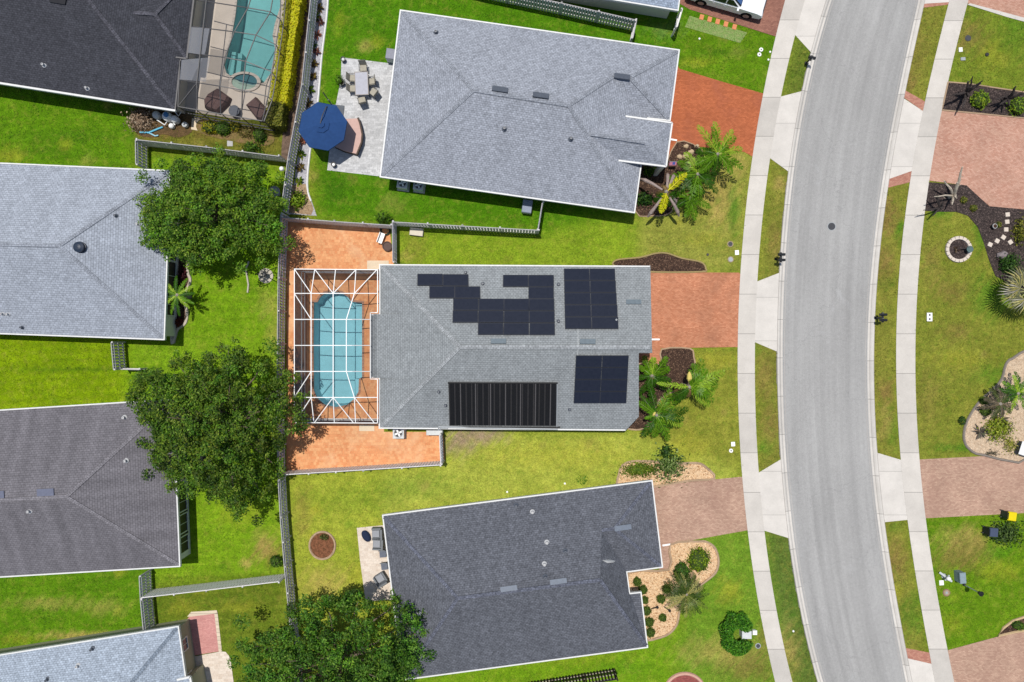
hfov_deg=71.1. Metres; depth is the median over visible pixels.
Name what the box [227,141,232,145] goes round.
slab
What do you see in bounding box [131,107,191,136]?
bare earth
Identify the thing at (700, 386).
palm tree
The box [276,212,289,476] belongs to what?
board fence
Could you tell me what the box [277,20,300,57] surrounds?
hedge plant
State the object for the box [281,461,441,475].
board fence
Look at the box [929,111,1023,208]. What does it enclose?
driveway
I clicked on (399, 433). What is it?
ac unit
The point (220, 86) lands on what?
pool cage
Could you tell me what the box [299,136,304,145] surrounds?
bromeliad
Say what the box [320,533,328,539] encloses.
shrub
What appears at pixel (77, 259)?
house
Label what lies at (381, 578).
wicker armchair
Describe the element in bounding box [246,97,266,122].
covered lounger
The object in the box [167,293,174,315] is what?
screen window
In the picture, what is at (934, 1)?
driveway apron
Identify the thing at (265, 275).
fire pit
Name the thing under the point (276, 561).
shrub
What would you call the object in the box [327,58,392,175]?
patio
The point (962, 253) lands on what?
mulch bed
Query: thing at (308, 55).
board fence
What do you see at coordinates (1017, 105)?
shrub
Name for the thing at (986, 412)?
clipped shrub
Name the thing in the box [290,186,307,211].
shrub
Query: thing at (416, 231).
flat box
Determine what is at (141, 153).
board fence
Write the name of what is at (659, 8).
house
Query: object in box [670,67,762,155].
driveway
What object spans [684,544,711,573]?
clipped shrub
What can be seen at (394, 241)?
board fence
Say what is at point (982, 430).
agave
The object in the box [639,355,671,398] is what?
palm tree
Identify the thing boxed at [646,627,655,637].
ball shrub
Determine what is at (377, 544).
wicker armchair
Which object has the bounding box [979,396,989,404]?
clipped shrub
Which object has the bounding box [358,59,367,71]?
dining chair
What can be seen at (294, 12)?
hedge plant
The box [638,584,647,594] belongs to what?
ball shrub
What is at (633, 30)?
board fence
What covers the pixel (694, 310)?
driveway
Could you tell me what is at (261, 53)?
swimming pool
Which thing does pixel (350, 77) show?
dining chair
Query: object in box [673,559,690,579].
clipped shrub
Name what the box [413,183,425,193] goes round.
ac unit
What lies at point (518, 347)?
house
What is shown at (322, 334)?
swimming pool
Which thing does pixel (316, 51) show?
bromeliad
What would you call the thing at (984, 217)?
mulch bed
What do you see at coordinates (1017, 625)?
shrub
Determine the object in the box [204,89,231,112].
covered lounger
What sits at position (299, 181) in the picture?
bromeliad
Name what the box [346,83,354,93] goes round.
dining chair
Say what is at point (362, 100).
dining chair
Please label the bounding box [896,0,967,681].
pavement
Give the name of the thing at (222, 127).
shrub
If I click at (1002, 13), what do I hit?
driveway edging
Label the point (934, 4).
paver band
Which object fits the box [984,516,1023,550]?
shrub
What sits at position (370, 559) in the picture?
patio
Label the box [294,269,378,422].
pool cage
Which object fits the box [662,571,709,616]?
palm tree
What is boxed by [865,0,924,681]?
kerb
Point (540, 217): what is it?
board fence
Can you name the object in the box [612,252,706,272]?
mulch bed
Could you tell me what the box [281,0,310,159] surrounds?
mulch bed
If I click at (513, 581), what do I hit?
house
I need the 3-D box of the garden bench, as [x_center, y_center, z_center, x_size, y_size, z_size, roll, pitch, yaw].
[-10.155,-7.977,55.625,0.380,0.750,0.800,20,90,0]
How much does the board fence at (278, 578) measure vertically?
1.890 m
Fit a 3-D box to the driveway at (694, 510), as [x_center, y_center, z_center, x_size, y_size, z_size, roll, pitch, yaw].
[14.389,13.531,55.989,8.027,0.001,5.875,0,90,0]
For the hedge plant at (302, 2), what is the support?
on the mulch bed at (286, 139)
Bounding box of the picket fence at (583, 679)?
[531,668,617,681]
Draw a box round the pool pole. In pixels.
[140,126,162,136]
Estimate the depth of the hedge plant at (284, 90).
54.45 m
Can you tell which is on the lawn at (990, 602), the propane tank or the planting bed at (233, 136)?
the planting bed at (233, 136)
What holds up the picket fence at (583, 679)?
on the lawn at (990, 602)
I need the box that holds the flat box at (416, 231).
[409,227,423,236]
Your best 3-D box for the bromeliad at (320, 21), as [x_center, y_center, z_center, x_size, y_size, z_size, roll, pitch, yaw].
[-14.966,-24.918,55.821,0.698,0.399,0.757,-20,90,0]
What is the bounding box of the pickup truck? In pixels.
[692,0,766,18]
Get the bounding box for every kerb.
[776,0,833,681]
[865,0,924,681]
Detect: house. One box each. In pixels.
[0,0,204,113]
[0,162,178,339]
[0,399,190,577]
[0,619,206,681]
[371,264,651,430]
[379,9,679,213]
[382,479,662,679]
[557,0,679,18]
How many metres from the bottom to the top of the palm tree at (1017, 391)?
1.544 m
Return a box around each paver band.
[888,171,911,187]
[904,91,924,110]
[906,648,930,663]
[924,2,948,6]
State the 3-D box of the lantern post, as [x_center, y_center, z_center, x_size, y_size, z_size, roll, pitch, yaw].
[35.312,19.031,54.860,0.400,2.280,0.400,0,90,0]
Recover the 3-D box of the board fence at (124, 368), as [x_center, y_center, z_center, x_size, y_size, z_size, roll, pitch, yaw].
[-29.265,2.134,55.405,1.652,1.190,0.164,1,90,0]
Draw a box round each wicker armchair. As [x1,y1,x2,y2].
[371,527,381,539]
[372,537,382,550]
[373,570,388,588]
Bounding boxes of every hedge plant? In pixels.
[264,100,289,133]
[269,70,295,110]
[274,44,298,84]
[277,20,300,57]
[280,0,305,34]
[286,0,306,11]
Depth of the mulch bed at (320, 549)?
55.97 m
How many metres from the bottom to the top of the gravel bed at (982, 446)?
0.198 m
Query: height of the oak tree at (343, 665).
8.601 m
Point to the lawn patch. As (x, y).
(729, 33)
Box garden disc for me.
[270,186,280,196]
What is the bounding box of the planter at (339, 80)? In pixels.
[334,75,344,85]
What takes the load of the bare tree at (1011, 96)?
on the mulch bed at (952, 103)
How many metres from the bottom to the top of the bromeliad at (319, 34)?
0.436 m
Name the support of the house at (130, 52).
on the lawn at (990, 602)
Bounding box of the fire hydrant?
[939,572,951,581]
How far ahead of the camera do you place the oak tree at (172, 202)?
51.39 m
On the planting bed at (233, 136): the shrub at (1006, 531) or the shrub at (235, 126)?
the shrub at (235, 126)
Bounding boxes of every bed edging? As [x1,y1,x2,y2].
[245,261,248,292]
[306,0,328,200]
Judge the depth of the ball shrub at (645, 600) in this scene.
55.56 m
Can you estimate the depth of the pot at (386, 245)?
55.72 m
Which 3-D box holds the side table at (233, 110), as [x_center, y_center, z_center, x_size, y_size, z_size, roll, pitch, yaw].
[-21.525,-17.839,55.740,0.860,0.520,0.860,0,90,0]
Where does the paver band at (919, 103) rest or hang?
on the lawn at (990, 602)
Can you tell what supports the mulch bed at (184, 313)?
on the lawn at (990, 602)
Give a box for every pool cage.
[177,0,287,130]
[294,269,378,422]
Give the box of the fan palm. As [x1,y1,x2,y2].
[999,265,1023,313]
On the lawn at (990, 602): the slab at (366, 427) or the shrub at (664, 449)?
the shrub at (664, 449)
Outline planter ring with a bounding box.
[945,236,971,262]
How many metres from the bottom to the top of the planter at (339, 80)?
0.953 m
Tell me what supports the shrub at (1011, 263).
on the mulch bed at (984, 217)
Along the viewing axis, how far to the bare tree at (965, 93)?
54.69 m
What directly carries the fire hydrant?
on the lawn at (990, 602)
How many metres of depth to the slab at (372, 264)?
55.97 m
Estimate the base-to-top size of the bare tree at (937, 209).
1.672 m
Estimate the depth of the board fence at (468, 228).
54.90 m
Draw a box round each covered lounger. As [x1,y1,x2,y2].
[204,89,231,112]
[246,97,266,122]
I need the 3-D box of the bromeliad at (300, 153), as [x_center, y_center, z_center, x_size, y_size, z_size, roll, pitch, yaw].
[-16.463,-14.605,55.808,0.901,0.424,0.802,37,90,0]
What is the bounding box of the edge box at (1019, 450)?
[1014,441,1023,455]
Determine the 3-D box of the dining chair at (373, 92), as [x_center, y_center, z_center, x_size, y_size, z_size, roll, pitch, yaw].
[-10.676,-19.234,55.474,0.683,1.057,0.620,38,90,0]
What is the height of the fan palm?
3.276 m
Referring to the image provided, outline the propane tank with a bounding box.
[182,122,188,127]
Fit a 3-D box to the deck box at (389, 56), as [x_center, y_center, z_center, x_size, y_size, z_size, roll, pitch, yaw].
[-9.317,-22.077,55.528,0.760,0.945,0.810,8,90,0]
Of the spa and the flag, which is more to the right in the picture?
the flag
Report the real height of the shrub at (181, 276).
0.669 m
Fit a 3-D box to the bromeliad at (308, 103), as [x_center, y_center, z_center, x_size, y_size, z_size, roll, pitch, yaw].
[-15.908,-18.571,55.842,0.825,0.357,0.858,38,90,0]
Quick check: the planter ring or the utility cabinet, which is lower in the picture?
the utility cabinet
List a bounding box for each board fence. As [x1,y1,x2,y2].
[111,341,125,369]
[120,367,147,369]
[135,139,148,168]
[136,138,286,162]
[139,569,154,629]
[141,574,284,598]
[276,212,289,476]
[278,475,302,681]
[281,216,391,228]
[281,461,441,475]
[282,0,317,214]
[392,220,537,233]
[392,221,397,263]
[439,433,444,464]
[494,0,636,30]
[537,201,543,233]
[630,19,636,41]
[671,7,682,36]
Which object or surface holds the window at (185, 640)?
in the house at (161, 652)
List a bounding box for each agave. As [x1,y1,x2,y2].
[972,425,987,439]
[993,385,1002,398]
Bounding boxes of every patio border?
[187,610,216,616]
[214,613,221,651]
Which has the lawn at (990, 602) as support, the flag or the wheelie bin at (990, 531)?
the wheelie bin at (990, 531)
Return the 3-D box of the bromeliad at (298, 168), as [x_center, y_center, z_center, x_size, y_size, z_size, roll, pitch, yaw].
[-16.510,-13.531,55.811,0.899,0.418,0.741,-33,90,0]
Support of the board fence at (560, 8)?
on the lawn at (990, 602)
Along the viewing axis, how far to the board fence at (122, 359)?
54.99 m
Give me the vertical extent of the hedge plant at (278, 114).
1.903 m
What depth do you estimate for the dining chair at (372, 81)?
55.53 m
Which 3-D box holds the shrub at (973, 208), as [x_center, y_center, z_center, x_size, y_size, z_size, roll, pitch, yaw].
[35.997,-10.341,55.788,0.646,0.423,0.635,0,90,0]
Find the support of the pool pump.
on the bare earth
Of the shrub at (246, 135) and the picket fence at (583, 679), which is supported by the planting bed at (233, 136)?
the shrub at (246, 135)
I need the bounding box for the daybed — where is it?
[335,117,362,155]
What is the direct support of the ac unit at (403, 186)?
on the lawn at (990, 602)
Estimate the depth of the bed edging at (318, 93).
55.94 m
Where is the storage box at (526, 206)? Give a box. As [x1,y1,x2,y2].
[521,199,532,214]
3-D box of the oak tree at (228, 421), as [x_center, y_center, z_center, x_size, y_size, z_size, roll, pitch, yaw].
[-21.415,6.590,52.174,13.584,7.920,13.979,0,90,0]
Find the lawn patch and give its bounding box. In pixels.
[685,16,746,42]
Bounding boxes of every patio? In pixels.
[188,614,218,654]
[195,652,232,681]
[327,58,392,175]
[357,525,391,600]
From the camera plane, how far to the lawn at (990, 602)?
56.01 m
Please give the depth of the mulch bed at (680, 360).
55.97 m
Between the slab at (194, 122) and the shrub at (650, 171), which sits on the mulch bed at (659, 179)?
the shrub at (650, 171)
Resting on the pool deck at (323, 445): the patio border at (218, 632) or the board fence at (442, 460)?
the board fence at (442, 460)
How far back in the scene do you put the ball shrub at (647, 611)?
55.56 m
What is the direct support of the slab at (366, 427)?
on the pool deck at (323, 445)
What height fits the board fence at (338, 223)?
1.890 m
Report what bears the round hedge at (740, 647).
on the lawn at (990, 602)
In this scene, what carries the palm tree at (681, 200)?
on the lawn at (990, 602)
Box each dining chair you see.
[346,72,354,81]
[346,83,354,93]
[357,96,367,105]
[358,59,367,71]
[368,74,376,85]
[369,87,379,97]
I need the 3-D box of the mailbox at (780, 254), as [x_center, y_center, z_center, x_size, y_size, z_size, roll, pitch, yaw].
[20.635,-6.415,55.365,0.540,1.270,0.780,0,90,0]
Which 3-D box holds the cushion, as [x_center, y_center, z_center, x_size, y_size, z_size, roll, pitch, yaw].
[-11.366,15.196,55.860,0.608,0.280,0.988,-30,90,0]
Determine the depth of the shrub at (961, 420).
55.75 m
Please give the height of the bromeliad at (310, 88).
0.390 m
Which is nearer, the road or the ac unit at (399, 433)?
the ac unit at (399, 433)
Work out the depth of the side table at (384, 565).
55.55 m
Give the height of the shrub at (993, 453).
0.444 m
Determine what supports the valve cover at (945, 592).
on the lawn at (990, 602)
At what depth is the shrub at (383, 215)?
55.36 m
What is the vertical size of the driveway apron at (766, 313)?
0.001 m
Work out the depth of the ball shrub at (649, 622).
55.56 m
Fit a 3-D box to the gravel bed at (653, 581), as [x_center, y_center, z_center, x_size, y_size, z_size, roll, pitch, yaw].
[12.727,19.095,55.970,8.627,0.199,5.869,-34,90,0]
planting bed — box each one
[196,120,274,145]
[289,184,312,214]
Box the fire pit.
[257,263,276,282]
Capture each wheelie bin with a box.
[981,525,997,536]
[999,509,1016,520]
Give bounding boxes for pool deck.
[185,0,284,119]
[286,221,444,471]
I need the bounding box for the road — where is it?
[783,0,917,681]
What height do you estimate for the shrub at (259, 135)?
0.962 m
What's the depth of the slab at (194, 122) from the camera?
55.98 m
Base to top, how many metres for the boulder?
0.420 m
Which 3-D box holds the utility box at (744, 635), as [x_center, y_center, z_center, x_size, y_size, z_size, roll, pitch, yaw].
[18.098,22.661,55.602,0.760,0.795,0.610,0,90,0]
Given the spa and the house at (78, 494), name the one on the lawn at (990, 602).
the house at (78, 494)
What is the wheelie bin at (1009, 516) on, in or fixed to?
on the driveway at (967, 486)
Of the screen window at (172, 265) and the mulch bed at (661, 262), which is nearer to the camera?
the screen window at (172, 265)
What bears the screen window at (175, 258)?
in the house at (77, 259)
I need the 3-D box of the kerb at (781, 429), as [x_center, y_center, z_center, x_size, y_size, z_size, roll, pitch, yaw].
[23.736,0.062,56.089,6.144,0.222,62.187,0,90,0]
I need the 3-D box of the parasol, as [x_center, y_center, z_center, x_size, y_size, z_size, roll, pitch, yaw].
[-14.058,-16.478,54.413,3.437,3.174,4.314,10,90,0]
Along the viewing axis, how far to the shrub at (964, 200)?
55.77 m
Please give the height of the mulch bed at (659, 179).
0.110 m
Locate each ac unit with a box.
[393,429,405,438]
[397,180,410,191]
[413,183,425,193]
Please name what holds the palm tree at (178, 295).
on the mulch bed at (184, 313)
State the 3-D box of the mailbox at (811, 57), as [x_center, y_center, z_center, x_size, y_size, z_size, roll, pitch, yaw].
[22.967,-21.697,55.365,0.540,1.270,0.440,15,90,0]
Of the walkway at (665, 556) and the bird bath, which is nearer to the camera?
the bird bath
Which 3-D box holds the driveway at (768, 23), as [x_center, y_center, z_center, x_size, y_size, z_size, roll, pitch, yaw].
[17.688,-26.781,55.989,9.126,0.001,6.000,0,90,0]
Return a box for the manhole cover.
[827,222,835,230]
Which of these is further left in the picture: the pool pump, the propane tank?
the pool pump
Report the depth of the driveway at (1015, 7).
55.99 m
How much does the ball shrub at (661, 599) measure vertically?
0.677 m
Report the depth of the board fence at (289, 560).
55.01 m
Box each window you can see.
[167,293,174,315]
[168,261,176,290]
[170,243,176,261]
[179,488,187,515]
[180,509,188,537]
[181,529,188,554]
[182,636,188,651]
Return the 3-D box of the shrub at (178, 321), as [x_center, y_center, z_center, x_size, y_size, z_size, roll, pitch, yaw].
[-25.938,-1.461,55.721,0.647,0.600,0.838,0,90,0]
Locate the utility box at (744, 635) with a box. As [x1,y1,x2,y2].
[739,628,751,638]
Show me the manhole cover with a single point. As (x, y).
(831, 226)
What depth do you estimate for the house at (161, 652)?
53.27 m
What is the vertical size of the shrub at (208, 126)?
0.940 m
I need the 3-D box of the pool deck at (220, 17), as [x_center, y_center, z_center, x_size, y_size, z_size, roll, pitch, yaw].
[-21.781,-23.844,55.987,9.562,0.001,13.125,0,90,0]
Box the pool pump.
[152,111,180,128]
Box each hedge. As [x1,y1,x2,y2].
[613,460,662,479]
[718,611,753,655]
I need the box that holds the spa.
[228,72,263,91]
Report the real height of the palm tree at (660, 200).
3.313 m
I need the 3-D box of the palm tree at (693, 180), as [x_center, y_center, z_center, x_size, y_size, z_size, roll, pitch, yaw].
[13.781,-12.455,54.834,3.920,2.539,4.838,0,90,0]
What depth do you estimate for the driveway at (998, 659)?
55.99 m
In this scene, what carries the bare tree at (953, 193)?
on the mulch bed at (984, 217)
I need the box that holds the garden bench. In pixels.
[376,232,384,243]
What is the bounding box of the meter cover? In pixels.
[927,313,931,320]
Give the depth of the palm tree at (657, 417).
53.60 m
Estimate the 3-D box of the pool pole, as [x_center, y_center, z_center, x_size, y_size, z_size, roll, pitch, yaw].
[-28.070,-16.226,55.910,1.874,0.160,0.682,-13,90,0]
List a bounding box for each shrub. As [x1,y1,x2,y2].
[120,107,156,133]
[175,317,182,326]
[178,267,186,282]
[201,120,216,134]
[215,120,231,135]
[230,120,241,131]
[236,125,256,137]
[238,139,269,153]
[252,127,267,143]
[268,554,284,567]
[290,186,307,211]
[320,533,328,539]
[374,210,392,229]
[576,474,587,484]
[633,576,641,586]
[636,191,652,208]
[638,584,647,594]
[642,595,648,604]
[643,166,654,176]
[643,605,651,615]
[645,616,654,627]
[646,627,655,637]
[656,593,665,603]
[658,613,666,621]
[659,443,673,458]
[661,584,669,592]
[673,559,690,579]
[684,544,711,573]
[958,416,966,424]
[959,196,967,203]
[970,89,991,109]
[970,205,977,211]
[977,412,1017,445]
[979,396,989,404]
[979,406,992,416]
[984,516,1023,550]
[986,449,999,455]
[995,251,1023,276]
[999,434,1020,455]
[1006,96,1023,116]
[1009,212,1023,245]
[1011,621,1023,630]
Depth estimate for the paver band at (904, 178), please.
55.99 m
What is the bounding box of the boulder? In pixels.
[996,251,1007,258]
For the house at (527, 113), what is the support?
on the lawn at (990, 602)
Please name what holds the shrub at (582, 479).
on the lawn at (990, 602)
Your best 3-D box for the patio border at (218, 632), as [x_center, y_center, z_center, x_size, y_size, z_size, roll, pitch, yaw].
[-22.953,22.750,55.984,0.256,0.001,3.053,-7,90,0]
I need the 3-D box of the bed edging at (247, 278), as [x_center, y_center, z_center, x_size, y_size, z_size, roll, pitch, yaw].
[-20.655,-5.003,55.950,0.349,0.136,2.464,0,90,0]
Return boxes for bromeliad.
[294,176,303,185]
[295,162,304,171]
[297,150,305,159]
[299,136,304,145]
[304,97,313,106]
[306,85,315,93]
[310,72,316,80]
[311,58,319,68]
[313,47,320,54]
[314,29,321,39]
[315,3,323,12]
[316,16,324,26]
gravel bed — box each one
[290,0,326,215]
[616,460,714,487]
[627,540,719,641]
[963,350,1023,463]
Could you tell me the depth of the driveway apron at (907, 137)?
55.99 m
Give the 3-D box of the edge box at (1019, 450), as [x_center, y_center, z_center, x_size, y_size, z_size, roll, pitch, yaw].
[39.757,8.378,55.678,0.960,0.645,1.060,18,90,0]
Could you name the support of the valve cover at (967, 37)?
on the lawn at (990, 602)
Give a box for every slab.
[191,118,200,129]
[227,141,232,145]
[359,425,373,430]
[367,261,388,268]
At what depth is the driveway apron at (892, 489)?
55.99 m
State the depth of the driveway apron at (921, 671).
55.99 m
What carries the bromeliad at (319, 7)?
on the gravel bed at (305, 147)
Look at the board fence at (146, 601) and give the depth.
54.99 m
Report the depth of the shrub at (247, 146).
55.65 m
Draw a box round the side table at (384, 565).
[379,561,387,569]
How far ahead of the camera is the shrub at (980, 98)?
55.38 m
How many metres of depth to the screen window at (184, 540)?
55.03 m
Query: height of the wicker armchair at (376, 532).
0.906 m
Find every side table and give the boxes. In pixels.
[228,105,239,115]
[379,550,385,557]
[379,561,387,569]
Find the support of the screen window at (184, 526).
in the house at (78, 494)
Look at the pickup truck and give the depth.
54.94 m
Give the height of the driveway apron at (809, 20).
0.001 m
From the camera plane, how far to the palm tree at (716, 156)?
53.24 m
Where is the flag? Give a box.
[668,161,676,164]
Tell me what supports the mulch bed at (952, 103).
on the lawn at (990, 602)
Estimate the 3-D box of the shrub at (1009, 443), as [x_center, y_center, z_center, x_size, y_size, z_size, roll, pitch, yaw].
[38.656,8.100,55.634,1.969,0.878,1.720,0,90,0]
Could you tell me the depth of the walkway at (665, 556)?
55.98 m
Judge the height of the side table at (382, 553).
0.931 m
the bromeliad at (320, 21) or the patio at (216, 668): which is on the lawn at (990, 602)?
the patio at (216, 668)
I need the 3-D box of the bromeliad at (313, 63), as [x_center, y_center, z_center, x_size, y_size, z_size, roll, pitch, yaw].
[-15.444,-21.632,55.834,0.836,0.373,0.795,-19,90,0]
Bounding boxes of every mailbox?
[775,252,785,261]
[804,55,815,64]
[875,312,887,321]
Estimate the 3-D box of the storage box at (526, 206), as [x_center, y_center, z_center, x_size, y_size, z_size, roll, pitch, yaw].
[1.173,-10.400,55.627,0.760,0.745,1.010,8,90,0]
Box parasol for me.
[299,92,346,150]
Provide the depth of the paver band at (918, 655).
55.99 m
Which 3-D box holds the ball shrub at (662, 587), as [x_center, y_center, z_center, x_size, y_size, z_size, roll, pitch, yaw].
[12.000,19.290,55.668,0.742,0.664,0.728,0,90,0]
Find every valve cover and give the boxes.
[943,589,949,596]
[965,35,970,40]
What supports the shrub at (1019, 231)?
on the mulch bed at (984, 217)
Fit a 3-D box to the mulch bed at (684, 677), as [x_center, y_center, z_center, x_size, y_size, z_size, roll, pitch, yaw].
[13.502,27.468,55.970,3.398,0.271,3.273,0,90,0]
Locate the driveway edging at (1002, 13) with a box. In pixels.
[967,3,1023,20]
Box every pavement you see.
[738,0,804,681]
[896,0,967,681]
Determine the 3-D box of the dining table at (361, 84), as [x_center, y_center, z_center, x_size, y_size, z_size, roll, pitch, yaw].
[-11.599,-19.866,55.628,1.040,0.746,1.800,-2,90,0]
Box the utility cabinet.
[426,429,442,434]
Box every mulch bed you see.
[170,238,191,344]
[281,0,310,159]
[308,531,335,559]
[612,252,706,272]
[627,347,695,430]
[635,140,702,216]
[666,672,702,681]
[925,182,1023,288]
[942,81,1023,118]
[949,239,967,258]
[997,616,1023,636]
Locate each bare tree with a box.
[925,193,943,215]
[934,167,962,204]
[953,76,982,107]
[996,86,1023,105]
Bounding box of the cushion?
[361,530,370,541]
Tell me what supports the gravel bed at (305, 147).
on the lawn at (990, 602)
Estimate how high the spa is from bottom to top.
1.320 m
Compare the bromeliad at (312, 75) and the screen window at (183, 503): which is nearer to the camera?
the screen window at (183, 503)
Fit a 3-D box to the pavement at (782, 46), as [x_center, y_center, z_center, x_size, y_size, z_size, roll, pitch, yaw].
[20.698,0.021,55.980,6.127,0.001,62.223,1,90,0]
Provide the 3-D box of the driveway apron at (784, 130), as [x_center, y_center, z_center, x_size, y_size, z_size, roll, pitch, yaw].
[21.345,-16.510,55.988,1.632,0.001,6.401,10,90,0]
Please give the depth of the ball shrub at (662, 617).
55.57 m
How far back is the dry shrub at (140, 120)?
55.48 m
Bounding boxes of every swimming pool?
[222,0,282,86]
[312,290,363,408]
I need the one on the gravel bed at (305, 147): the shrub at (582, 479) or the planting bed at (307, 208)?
the planting bed at (307, 208)
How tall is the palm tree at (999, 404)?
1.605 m
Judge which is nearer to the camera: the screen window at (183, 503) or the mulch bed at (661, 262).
the screen window at (183, 503)
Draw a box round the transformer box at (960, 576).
[954,570,965,583]
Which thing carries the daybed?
on the patio at (372, 115)
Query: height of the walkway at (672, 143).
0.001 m
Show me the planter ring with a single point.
(950, 241)
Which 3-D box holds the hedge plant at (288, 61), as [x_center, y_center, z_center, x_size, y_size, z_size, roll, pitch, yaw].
[-17.334,-21.197,55.095,1.515,1.856,2.679,6,90,0]
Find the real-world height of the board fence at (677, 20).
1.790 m
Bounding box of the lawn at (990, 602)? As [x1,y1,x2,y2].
[0,0,1023,681]
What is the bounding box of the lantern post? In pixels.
[962,584,983,596]
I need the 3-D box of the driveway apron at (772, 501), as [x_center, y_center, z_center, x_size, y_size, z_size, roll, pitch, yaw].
[20.401,12.405,55.988,1.882,0.001,6.218,-6,90,0]
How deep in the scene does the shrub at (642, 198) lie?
55.50 m
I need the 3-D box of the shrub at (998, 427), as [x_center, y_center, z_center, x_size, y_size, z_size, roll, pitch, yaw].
[37.864,6.819,55.409,2.758,1.224,2.440,-33,90,0]
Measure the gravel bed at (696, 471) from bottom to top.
0.199 m
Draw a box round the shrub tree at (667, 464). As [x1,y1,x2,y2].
[648,442,688,487]
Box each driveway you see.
[639,272,739,363]
[654,477,747,544]
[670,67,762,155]
[680,0,784,35]
[920,456,1023,517]
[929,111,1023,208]
[948,632,1023,681]
[968,0,1023,16]
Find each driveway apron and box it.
[755,273,778,350]
[759,459,787,537]
[770,91,801,170]
[795,0,825,51]
[878,453,906,521]
[890,99,922,177]
[908,659,934,681]
[924,0,948,3]
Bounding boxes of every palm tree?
[167,276,194,315]
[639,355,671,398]
[639,382,688,441]
[640,172,687,217]
[656,357,725,407]
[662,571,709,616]
[669,146,717,207]
[672,180,710,220]
[695,121,743,175]
[980,387,1013,418]
[997,371,1023,412]
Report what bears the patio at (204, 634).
on the lawn at (990, 602)
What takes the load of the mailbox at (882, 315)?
on the lawn at (990, 602)
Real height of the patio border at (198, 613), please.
0.001 m
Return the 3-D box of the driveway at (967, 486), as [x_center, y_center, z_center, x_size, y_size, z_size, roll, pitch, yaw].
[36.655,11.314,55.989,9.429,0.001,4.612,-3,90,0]
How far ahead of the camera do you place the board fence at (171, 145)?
54.89 m
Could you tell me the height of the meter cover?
0.057 m
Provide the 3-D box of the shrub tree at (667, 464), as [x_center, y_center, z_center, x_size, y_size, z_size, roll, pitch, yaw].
[12.226,9.629,54.756,3.539,3.773,3.603,0,90,0]
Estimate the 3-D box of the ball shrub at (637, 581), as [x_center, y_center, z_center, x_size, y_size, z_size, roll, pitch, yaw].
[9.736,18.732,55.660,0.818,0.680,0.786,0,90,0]
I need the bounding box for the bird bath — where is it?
[958,246,972,251]
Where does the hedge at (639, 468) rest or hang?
on the gravel bed at (696, 471)
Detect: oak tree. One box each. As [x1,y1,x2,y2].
[124,336,312,526]
[133,142,296,275]
[227,587,436,681]
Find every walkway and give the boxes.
[659,545,669,568]
[669,141,675,153]
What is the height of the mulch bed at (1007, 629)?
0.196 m
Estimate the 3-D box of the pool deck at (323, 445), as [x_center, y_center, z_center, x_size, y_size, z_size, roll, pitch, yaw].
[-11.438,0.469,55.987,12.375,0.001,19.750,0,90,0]
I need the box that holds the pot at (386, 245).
[382,241,391,250]
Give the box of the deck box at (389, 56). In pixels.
[385,48,394,62]
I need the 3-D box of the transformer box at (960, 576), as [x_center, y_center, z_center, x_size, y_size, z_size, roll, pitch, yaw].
[34.747,18.283,55.602,0.480,0.795,0.860,-4,90,0]
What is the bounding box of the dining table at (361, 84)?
[354,71,369,96]

